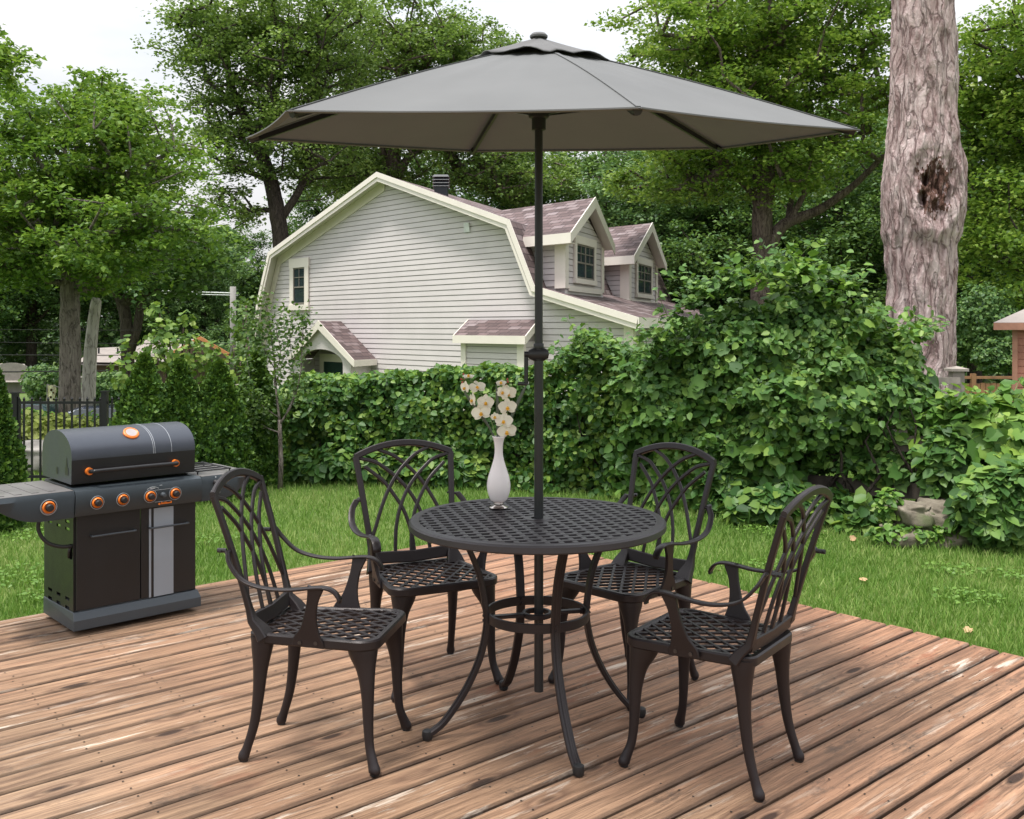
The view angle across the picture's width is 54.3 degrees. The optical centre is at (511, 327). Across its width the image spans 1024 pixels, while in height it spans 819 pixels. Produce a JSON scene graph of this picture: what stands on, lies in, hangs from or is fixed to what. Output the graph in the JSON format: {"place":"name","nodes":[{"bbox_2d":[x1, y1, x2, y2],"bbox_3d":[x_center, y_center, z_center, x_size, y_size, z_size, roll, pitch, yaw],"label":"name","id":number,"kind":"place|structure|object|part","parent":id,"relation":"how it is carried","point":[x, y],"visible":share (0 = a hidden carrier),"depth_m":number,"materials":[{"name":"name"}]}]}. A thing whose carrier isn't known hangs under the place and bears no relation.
{"place":"outdoors","nodes":[
{"label":"outdoors","id":0,"kind":"place"},
{"bbox_2d":[0,363,81,392],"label":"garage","id":1,"kind":"structure","parent":0,"point":[11,379],"depth_m":26.25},
{"bbox_2d":[0,363,26,392],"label":"garage door","id":2,"kind":"structure","parent":1,"relation":"in","point":[13,376],"depth_m":26.25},
{"bbox_2d":[2,368,230,372],"bbox_3d":[-8.446,0.900,21.439,0.732,0.395,10.873,0,0,6],"label":"overhead wire","id":3,"kind":"object","parent":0,"point":[50,371],"visible":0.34,"depth_m":18.77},
{"bbox_2d":[0,333,1023,656],"bbox_3d":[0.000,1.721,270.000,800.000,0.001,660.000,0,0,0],"label":"lawn","id":4,"kind":"structure","parent":0,"point":[22,395],"depth_m":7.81,"materials":[{"name":"green plant"}]},
{"bbox_2d":[0,367,31,533],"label":"cedar","id":5,"kind":"object","parent":4,"relation":"on","point":[14,465],"visible":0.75,"depth_m":8.35,"materials":[{"name":"green plant"}]},
{"bbox_2d":[0,24,46,120],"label":"overhanging tree","id":6,"kind":"object","parent":4,"relation":"on","point":[9,61],"visible":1,"depth_m":12.20,"materials":[{"name":"green plant"}]},
{"bbox_2d":[0,151,60,338],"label":"forest tree","id":7,"kind":"object","parent":4,"relation":"on","point":[13,302],"visible":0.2,"depth_m":34.21,"materials":[{"name":"green plant"}]},
{"bbox_2d":[22,439,43,473],"bbox_3d":[-5.674,1.586,11.996,0.976,0.463,0.740,0,0,0],"label":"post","id":8,"kind":"object","parent":4,"relation":"on","point":[35,453],"visible":0.15,"depth_m":11.65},
{"bbox_2d":[21,404,58,413],"bbox_3d":[-8.295,1.491,17.000,1.309,0.457,0.546,0,0,5],"label":"parked car","id":9,"kind":"object","parent":4,"relation":"on","point":[44,407],"visible":0.08,"depth_m":16.76,"materials":[{"name":"teal paint"}]},
{"bbox_3d":[-8.160,1.347,16.988,0.724,0.109,0.517,0,0,5],"label":"window","id":10,"kind":"part","parent":9,"relation":"part of","materials":[{"name":"glass"}]},
{"bbox_2d":[46,384,60,400],"bbox_3d":[-7.351,1.312,15.985,0.231,0.818,0.090,0,0,0],"label":"garden flag","id":11,"kind":"object","parent":4,"relation":"on","point":[51,391],"visible":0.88,"depth_m":16.00,"materials":[{"name":"fabric"}]},
{"bbox_2d":[0,145,108,366],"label":"forest tree","id":12,"kind":"object","parent":4,"relation":"on","point":[33,318],"visible":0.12,"depth_m":36.83,"materials":[{"name":"green plant"}]},
{"bbox_2d":[21,409,98,440],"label":"lime shrub","id":13,"kind":"object","parent":4,"relation":"on","point":[44,424],"visible":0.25,"depth_m":12.57,"materials":[{"name":"green plant"}]},
{"bbox_2d":[10,390,119,480],"bbox_3d":[-4.869,1.205,10.900,1.182,1.032,0.076,0,0,0],"label":"iron fence","id":14,"kind":"object","parent":4,"relation":"on","point":[102,402],"visible":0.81,"depth_m":10.89,"materials":[{"name":"black metal"}]},
{"bbox_2d":[21,407,110,422],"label":"garden flowers","id":15,"kind":"object","parent":4,"relation":"on","point":[51,412],"visible":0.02,"depth_m":13.96,"materials":[{"name":"green plant"}]},
{"bbox_2d":[18,363,127,403],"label":"shrub","id":16,"kind":"object","parent":4,"relation":"on","point":[35,387],"visible":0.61,"depth_m":23.30,"materials":[{"name":"green plant"}]},
{"bbox_2d":[81,297,101,405],"bbox_3d":[-7.594,0.580,18.000,0.375,2.289,0.258,0,0,0],"label":"dead trunk","id":17,"kind":"object","parent":4,"relation":"on","point":[88,386],"visible":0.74,"depth_m":17.91,"materials":[{"name":"grey wood"}]},
{"bbox_2d":[67,404,115,417],"bbox_3d":[-6.069,1.447,15.198,1.561,0.545,0.642,0,0,-18],"label":"parked car","id":18,"kind":"object","parent":4,"relation":"on","point":[83,409],"visible":0.05,"depth_m":14.87,"materials":[{"name":"paint"}]},
{"bbox_3d":[-6.224,1.275,15.148,0.863,0.130,0.614,0,0,-18],"label":"window","id":19,"kind":"part","parent":18,"relation":"part of","materials":[{"name":"glass"}]},
{"bbox_2d":[22,202,169,353],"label":"forest tree","id":20,"kind":"object","parent":4,"relation":"on","point":[109,307],"visible":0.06,"depth_m":37.75,"materials":[{"name":"green plant"}]},
{"bbox_2d":[0,65,241,414],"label":"maple tree","id":21,"kind":"object","parent":4,"relation":"on","point":[42,224],"visible":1,"depth_m":15.90,"materials":[{"name":"green plant"}]},
{"bbox_2d":[108,351,176,425],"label":"cedar","id":22,"kind":"object","parent":4,"relation":"on","point":[144,399],"visible":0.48,"depth_m":9.47,"materials":[{"name":"green plant"}]},
{"bbox_2d":[84,203,229,342],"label":"forest tree","id":23,"kind":"object","parent":4,"relation":"on","point":[148,318],"visible":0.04,"depth_m":39.13,"materials":[{"name":"green plant"}]},
{"bbox_2d":[52,206,266,376],"bbox_3d":[-8.555,-0.616,23.896,5.293,4.676,4.488,0,0,15],"label":"forked tree","id":24,"kind":"object","parent":4,"relation":"on","point":[125,301],"visible":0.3,"depth_m":23.88,"materials":[{"name":"green plant"}]},
{"bbox_2d":[81,336,241,383],"bbox_3d":[-11.019,0.971,33.085,5.129,1.500,6.430,0,0,0],"label":"bungalow","id":25,"kind":"object","parent":4,"relation":"on","point":[103,362],"visible":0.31,"depth_m":30.30,"materials":[{"name":"white"}]},
{"bbox_2d":[107,301,245,394],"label":"young tree","id":26,"kind":"object","parent":4,"relation":"on","point":[164,337],"visible":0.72,"depth_m":12.39,"materials":[{"name":"green plant"}]},
{"bbox_2d":[164,357,215,505],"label":"cedar","id":27,"kind":"object","parent":4,"relation":"on","point":[181,386],"visible":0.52,"depth_m":9.77,"materials":[{"name":"green plant"}]},
{"bbox_2d":[148,226,254,349],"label":"forest tree","id":28,"kind":"object","parent":4,"relation":"on","point":[214,326],"visible":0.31,"depth_m":39.37,"materials":[{"name":"green plant"}]},
{"bbox_2d":[196,358,257,503],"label":"cedar","id":29,"kind":"object","parent":4,"relation":"on","point":[223,406],"visible":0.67,"depth_m":9.94,"materials":[{"name":"green plant"}]},
{"bbox_2d":[189,216,271,337],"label":"forest tree","id":30,"kind":"object","parent":4,"relation":"on","point":[248,289],"visible":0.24,"depth_m":45.62,"materials":[{"name":"green plant"}]},
{"bbox_2d":[230,287,244,384],"bbox_3d":[-7.360,0.307,27.000,0.531,2.829,0.158,0,0,0],"label":"utility pole","id":31,"kind":"object","parent":4,"relation":"on","point":[232,294],"visible":0.2,"depth_m":26.93,"materials":[{"name":"grey wood"}]},
{"bbox_2d":[0,329,221,329],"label":"overhead wire","id":32,"kind":"object","parent":31,"relation":"attached to","point":[29,329],"visible":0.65,"depth_m":18.06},
{"bbox_2d":[0,354,230,355],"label":"overhead wire","id":33,"kind":"object","parent":31,"relation":"attached to","point":[58,355],"visible":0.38,"depth_m":18.98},
{"bbox_2d":[0,342,232,343],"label":"overhead wire","id":34,"kind":"object","parent":31,"relation":"attached to","point":[105,343],"visible":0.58,"depth_m":21.76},
{"bbox_2d":[126,291,237,295],"bbox_3d":[-9.139,-0.928,27.000,3.462,0.138,0.027,0,0,0],"label":"overhead wire","id":35,"kind":"object","parent":31,"relation":"attached to","point":[210,294],"visible":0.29,"depth_m":26.99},
{"bbox_2d":[162,290,229,293],"bbox_3d":[-9.139,-0.997,27.000,3.463,0.172,0.034,0,0,0],"label":"overhead wire","id":36,"kind":"object","parent":31,"relation":"attached to","point":[211,292],"visible":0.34,"depth_m":26.99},
{"bbox_2d":[220,292,270,383],"bbox_3d":[-3.573,0.616,13.424,0.574,2.215,1.406,0,0,-21],"label":"leaning shrub","id":37,"kind":"object","parent":4,"relation":"on","point":[242,339],"visible":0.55,"depth_m":13.08,"materials":[{"name":"green plant"}]},
{"bbox_2d":[237,350,292,487],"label":"cedar","id":38,"kind":"object","parent":4,"relation":"on","point":[265,457],"visible":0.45,"depth_m":10.73,"materials":[{"name":"green plant"}]},
{"bbox_2d":[130,0,402,247],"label":"ash tree","id":39,"kind":"object","parent":4,"relation":"on","point":[227,34],"visible":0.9,"depth_m":31.99,"materials":[{"name":"green plant"}]},
{"bbox_2d":[232,290,322,490],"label":"sapling","id":40,"kind":"object","parent":4,"relation":"on","point":[251,398],"visible":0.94,"depth_m":10.50,"materials":[{"name":"green plant"}]},
{"bbox_2d":[262,181,335,248],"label":"forest tree","id":41,"kind":"object","parent":4,"relation":"on","point":[302,210],"visible":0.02,"depth_m":45.31,"materials":[{"name":"green plant"}]},
{"bbox_2d":[290,146,450,231],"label":"forest tree","id":42,"kind":"object","parent":4,"relation":"on","point":[407,169],"visible":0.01,"depth_m":46.74,"materials":[{"name":"green plant"}]},
{"bbox_2d":[283,442,527,489],"bbox_3d":[-1.286,1.518,10.808,3.039,0.510,0.625,0,0,0],"label":"plant","id":43,"kind":"object","parent":4,"relation":"on","point":[341,466],"visible":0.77,"depth_m":10.79,"materials":[{"name":"green plant"}]},
{"bbox_2d":[282,0,591,208],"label":"oak tree","id":44,"kind":"object","parent":4,"relation":"on","point":[415,40],"visible":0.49,"depth_m":36.91,"materials":[{"name":"green plant"}]},
{"bbox_2d":[405,150,498,207],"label":"forest tree","id":45,"kind":"object","parent":4,"relation":"on","point":[449,190],"visible":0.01,"depth_m":47.12,"materials":[{"name":"green plant"}]},
{"bbox_2d":[277,328,651,502],"bbox_3d":[-0.431,0.887,11.021,4.724,1.766,1.357,0,0,20],"label":"hedge","id":46,"kind":"object","parent":4,"relation":"on","point":[362,404],"visible":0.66,"depth_m":10.71,"materials":[{"name":"green plant"}]},
{"bbox_2d":[254,172,704,410],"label":"house","id":47,"kind":"structure","parent":4,"relation":"on","point":[381,272],"depth_m":22.91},
{"bbox_2d":[288,257,309,309],"bbox_3d":[-5.763,-1.172,27.001,0.075,1.403,1.114,0,0,-41],"label":"window frame","id":48,"kind":"structure","parent":47,"relation":"in","point":[298,267],"depth_m":27.01,"materials":[{"name":"paint"}]},
{"bbox_2d":[1,254,963,350],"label":"distant wood","id":49,"kind":"object","parent":4,"relation":"on","point":[81,324],"depth_m":51.89,"materials":[{"name":"green plant"}]},
{"bbox_2d":[0,325,1007,382],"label":"undergrowth","id":50,"kind":"object","parent":4,"relation":"on","point":[48,349],"visible":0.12,"depth_m":37.51,"materials":[{"name":"plant"}]},
{"bbox_2d":[454,152,564,209],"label":"forest tree","id":51,"kind":"object","parent":4,"relation":"on","point":[495,204],"visible":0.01,"depth_m":42.72,"materials":[{"name":"green plant"}]},
{"bbox_2d":[0,522,1023,604],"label":"clover","id":52,"kind":"object","parent":4,"relation":"on","point":[948,568],"visible":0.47,"depth_m":6.92,"materials":[{"name":"green plant"}]},
{"bbox_2d":[478,151,600,209],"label":"forest tree","id":53,"kind":"object","parent":4,"relation":"on","point":[575,163],"visible":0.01,"depth_m":40.84,"materials":[{"name":"green plant"}]},
{"bbox_2d":[236,384,941,499],"bbox_3d":[1.473,1.086,9.826,10.303,1.270,0.812,0,0,25],"label":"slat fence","id":54,"kind":"object","parent":4,"relation":"on","point":[913,491],"visible":0.12,"depth_m":8.74,"materials":[{"name":"brown wood"}]},
{"bbox_2d":[543,151,671,275],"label":"forest tree","id":55,"kind":"object","parent":4,"relation":"on","point":[584,162],"visible":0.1,"depth_m":39.42,"materials":[{"name":"green plant"}]},
{"bbox_2d":[619,151,697,270],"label":"forest tree","id":56,"kind":"object","parent":4,"relation":"on","point":[656,229],"depth_m":43.09,"materials":[{"name":"green plant"}]},
{"bbox_2d":[569,151,752,306],"bbox_3d":[4.625,-2.439,33.877,8.011,8.338,5.704,0,0,7],"label":"forest tree","id":57,"kind":"object","parent":4,"relation":"on","point":[628,216],"visible":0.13,"depth_m":33.00,"materials":[{"name":"green plant"}]},
{"bbox_2d":[547,314,812,516],"bbox_3d":[1.702,0.830,9.741,2.735,1.958,1.466,0,0,31],"label":"viny bush","id":58,"kind":"object","parent":4,"relation":"on","point":[774,461],"visible":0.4,"depth_m":9.31,"materials":[{"name":"green plant"}]},
{"bbox_2d":[643,149,801,312],"bbox_3d":[6.611,-2.642,32.398,5.058,8.742,7.827,0,0,1],"label":"forest tree","id":59,"kind":"object","parent":4,"relation":"on","point":[713,247],"visible":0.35,"depth_m":31.23,"materials":[{"name":"green plant"}]},
{"bbox_2d":[584,0,890,304],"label":"sugar maple","id":60,"kind":"object","parent":4,"relation":"on","point":[809,48],"visible":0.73,"depth_m":21.01,"materials":[{"name":"green plant"}]},
{"bbox_2d":[656,68,828,282],"bbox_3d":[9.086,-4.549,39.983,8.556,12.564,11.567,0,0,0],"label":"forest tree","id":61,"kind":"object","parent":4,"relation":"on","point":[721,214],"visible":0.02,"depth_m":39.94,"materials":[{"name":"green plant"}]},
{"bbox_2d":[601,231,949,509],"bbox_3d":[2.410,0.429,9.155,3.219,2.617,1.472,0,0,10],"label":"vine mound","id":62,"kind":"object","parent":4,"relation":"on","point":[847,357],"visible":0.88,"depth_m":8.93,"materials":[{"name":"green plant"}]},
{"bbox_2d":[688,466,882,534],"bbox_3d":[2.423,1.474,8.781,1.621,0.665,1.129,0,0,0],"label":"creeper","id":63,"kind":"object","parent":4,"relation":"on","point":[767,502],"visible":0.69,"depth_m":8.54,"materials":[{"name":"green plant"}]},
{"bbox_2d":[719,105,886,303],"bbox_3d":[9.852,-2.918,33.853,8.955,9.297,6.352,0,0,12],"label":"forest tree","id":64,"kind":"object","parent":4,"relation":"on","point":[782,245],"visible":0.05,"depth_m":33.03,"materials":[{"name":"green plant"}]},
{"bbox_2d":[738,103,886,311],"bbox_3d":[9.809,-2.450,29.982,5.594,8.358,6.645,0,0,-40],"label":"forest tree","id":65,"kind":"object","parent":4,"relation":"on","point":[864,243],"visible":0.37,"depth_m":29.04,"materials":[{"name":"green plant"}]},
{"bbox_2d":[751,82,887,289],"bbox_3d":[13.114,-4.049,37.640,7.549,11.562,8.085,0,0,33],"label":"forest tree","id":66,"kind":"object","parent":4,"relation":"on","point":[845,146],"visible":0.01,"depth_m":37.30,"materials":[{"name":"green plant"}]},
{"bbox_2d":[816,85,994,318],"bbox_3d":[14.072,-3.275,33.869,9.228,10.012,6.806,0,0,-1],"label":"forest tree","id":67,"kind":"object","parent":4,"relation":"on","point":[885,118],"depth_m":33.47,"materials":[{"name":"green plant"}]},
{"bbox_2d":[879,524,934,548],"bbox_3d":[3.120,1.648,7.947,0.421,0.185,0.456,0,0,0],"label":"field stone","id":68,"kind":"object","parent":4,"relation":"on","point":[911,540],"visible":0.41,"depth_m":7.74,"materials":[{"name":"grey stone"}]},
{"bbox_2d":[884,500,934,531],"bbox_3d":[3.179,1.500,8.011,0.321,0.226,0.464,0,0,0],"label":"field stone","id":69,"kind":"object","parent":68,"relation":"on","point":[909,512],"visible":0.72,"depth_m":7.82,"materials":[{"name":"grey stone"}]},
{"bbox_2d":[863,487,961,545],"bbox_3d":[3.236,1.503,7.854,0.959,0.473,0.325,0,0,0],"label":"plant","id":70,"kind":"object","parent":4,"relation":"on","point":[887,515],"visible":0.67,"depth_m":7.82,"materials":[{"name":"green plant"}]},
{"bbox_2d":[880,0,967,389],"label":"old tree","id":71,"kind":"object","parent":4,"relation":"on","point":[923,201],"visible":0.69,"depth_m":10.30,"materials":[{"name":"brown plant"}]},
{"bbox_2d":[862,81,1023,392],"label":"forest tree","id":72,"kind":"object","parent":4,"relation":"on","point":[972,367],"visible":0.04,"depth_m":25.88,"materials":[{"name":"green plant"}]},
{"bbox_2d":[907,424,980,499],"bbox_3d":[3.614,1.123,8.213,0.694,0.668,0.411,0,0,0],"label":"plant","id":73,"kind":"object","parent":4,"relation":"on","point":[940,461],"visible":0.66,"depth_m":8.15,"materials":[{"name":"green plant"}]},
{"bbox_2d":[929,366,968,396],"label":"stone pillar","id":74,"kind":"structure","parent":4,"relation":"on","point":[956,374],"depth_m":9.64,"materials":[{"name":"grey stone"}]},
{"bbox_2d":[936,533,975,548],"bbox_3d":[3.469,1.680,7.944,0.410,0.174,0.457,0,0,0],"label":"field stone","id":75,"kind":"object","parent":4,"relation":"on","point":[961,540],"visible":0.2,"depth_m":7.74,"materials":[{"name":"grey stone"}]},
{"bbox_2d":[917,497,960,533],"bbox_3d":[3.448,1.528,7.991,0.459,0.278,0.444,0,0,0],"label":"field stone","id":76,"kind":"object","parent":75,"relation":"on","point":[937,507],"visible":0.32,"depth_m":7.85,"materials":[{"name":"grey stone"}]},
{"bbox_2d":[904,377,1023,474],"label":"grape vine","id":77,"kind":"object","parent":4,"relation":"on","point":[991,423],"visible":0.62,"depth_m":8.16,"materials":[{"name":"green plant"}]},
{"bbox_2d":[963,626,972,632],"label":"fallen leaf","id":78,"kind":"object","parent":4,"relation":"on","point":[967,628],"visible":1,"depth_m":5.57,"materials":[{"name":"beige plant"}]},
{"bbox_2d":[942,455,1023,552],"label":"plant","id":79,"kind":"object","parent":4,"relation":"on","point":[987,503],"visible":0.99,"depth_m":7.55,"materials":[{"name":"green plant"}]},
{"bbox_2d":[956,279,1018,373],"bbox_3d":[8.404,-0.021,17.519,1.388,1.712,1.230,0,0,0],"label":"dark shrub","id":80,"kind":"object","parent":4,"relation":"on","point":[996,345],"visible":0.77,"depth_m":17.41,"materials":[{"name":"green plant"}]},
{"bbox_2d":[965,374,1011,393],"bbox_3d":[7.871,1.230,16.005,1.400,0.982,0.070,0,0,0],"label":"board fence","id":81,"kind":"object","parent":4,"relation":"on","point":[981,386],"visible":0.2,"depth_m":15.99,"materials":[{"name":"brown wood"}]},
{"bbox_2d":[956,80,1023,379],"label":"forest tree","id":82,"kind":"object","parent":4,"relation":"on","point":[984,275],"visible":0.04,"depth_m":24.43,"materials":[{"name":"green plant"}]},
{"bbox_2d":[957,0,1023,310],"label":"elm tree","id":83,"kind":"object","parent":4,"relation":"on","point":[998,113],"visible":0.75,"depth_m":18.54,"materials":[{"name":"green plant"}]},
{"bbox_2d":[993,309,1023,401],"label":"garden shed","id":84,"kind":"structure","parent":4,"relation":"on","point":[1014,322],"depth_m":11.46,"materials":[{"name":"orange"}]},
{"bbox_2d":[0,0,1023,268],"label":"sky","id":85,"kind":"structure","parent":0,"point":[91,35],"materials":[{"name":"white"}]},
{"label":"soil","id":86,"kind":"structure","parent":0,"visible":0},
{"bbox_2d":[0,544,1023,818],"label":"deck","id":87,"kind":"structure","parent":86,"relation":"on","point":[144,718],"depth_m":3.45,"materials":[{"name":"brown wood"}]},
{"bbox_2d":[0,422,244,631],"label":"gas grill","id":88,"kind":"object","parent":87,"relation":"on","point":[122,499],"visible":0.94,"depth_m":4.61,"materials":[{"name":"grey metal"}]},
{"bbox_2d":[75,509,139,610],"bbox_3d":[-1.831,1.054,4.547,0.290,0.425,0.047,0,0,-43],"label":"door","id":89,"kind":"structure","parent":88,"relation":"in","point":[107,545],"depth_m":4.54,"materials":[{"name":"black metal"}]},
{"bbox_2d":[140,502,194,598],"bbox_3d":[-1.627,1.054,4.740,0.268,0.425,0.047,0,0,-44],"label":"door","id":90,"kind":"structure","parent":88,"relation":"in","point":[167,533],"depth_m":4.74,"materials":[{"name":"black metal"}]},
{"bbox_2d":[209,468,411,776],"bbox_3d":[-0.654,0.921,3.275,0.574,0.901,0.459,0,0,10],"label":"garden chair","id":91,"kind":"object","parent":87,"relation":"on","point":[294,616],"visible":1,"depth_m":3.22,"materials":[{"name":"brown metal"}]},
{"bbox_2d":[348,439,503,702],"bbox_3d":[-0.348,0.921,3.976,0.547,0.901,0.534,0,0,-26],"label":"garden chair","id":92,"kind":"object","parent":87,"relation":"on","point":[453,566],"visible":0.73,"depth_m":4.04,"materials":[{"name":"brown metal"}]},
{"bbox_2d":[408,497,666,776],"bbox_3d":[0.086,1.010,3.415,0.876,0.721,0.876,0,0,0],"label":"garden table","id":93,"kind":"object","parent":87,"relation":"on","point":[563,528],"visible":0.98,"depth_m":3.32,"materials":[{"name":"brown metal"}]},
{"bbox_2d":[487,436,509,508],"bbox_3d":[-0.048,0.520,3.601,0.085,0.258,0.085,0,0,0],"label":"vase","id":94,"kind":"object","parent":93,"relation":"on","point":[498,485],"visible":1,"depth_m":3.58,"materials":[{"name":"ceramic"}]},
{"bbox_2d":[460,373,494,436],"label":"orchid stem","id":95,"kind":"object","parent":94,"relation":"in","point":[485,402],"visible":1,"depth_m":3.59,"materials":[{"name":"white plant"}]},
{"bbox_2d":[463,391,494,449],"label":"strap leaf","id":96,"kind":"object","parent":94,"relation":"in","point":[482,417],"visible":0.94,"depth_m":3.61,"materials":[{"name":"green plant"}]},
{"bbox_2d":[496,385,499,436],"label":"strap leaf","id":97,"kind":"object","parent":94,"relation":"in","point":[497,409],"visible":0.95,"depth_m":3.60,"materials":[{"name":"green plant"}]},
{"bbox_2d":[490,378,516,436],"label":"orchid stem","id":98,"kind":"object","parent":94,"relation":"in","point":[504,421],"visible":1,"depth_m":3.59,"materials":[{"name":"white plant"}]},
{"bbox_2d":[503,386,525,444],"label":"strap leaf","id":99,"kind":"object","parent":94,"relation":"in","point":[518,400],"visible":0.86,"depth_m":3.62,"materials":[{"name":"green plant"}]},
{"bbox_2d":[246,32,859,692],"bbox_3d":[0.073,0.117,3.415,2.090,2.252,1.934,0,0,0],"label":"patio umbrella","id":100,"kind":"object","parent":93,"relation":"in","point":[538,92],"visible":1,"depth_m":3.38,"materials":[{"name":"fabric"}]},
{"bbox_2d":[548,442,716,710],"bbox_3d":[0.479,0.921,3.897,0.557,0.901,0.508,0,0,-44],"label":"garden chair","id":101,"kind":"object","parent":87,"relation":"on","point":[655,567],"visible":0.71,"depth_m":3.89,"materials":[{"name":"brown metal"}]},
{"bbox_2d":[618,485,832,802],"bbox_3d":[0.676,0.921,3.123,0.563,0.901,0.503,0,0,36],"label":"garden chair","id":102,"kind":"object","parent":87,"relation":"on","point":[682,629],"visible":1,"depth_m":3.06,"materials":[{"name":"brown metal"}]}
]}

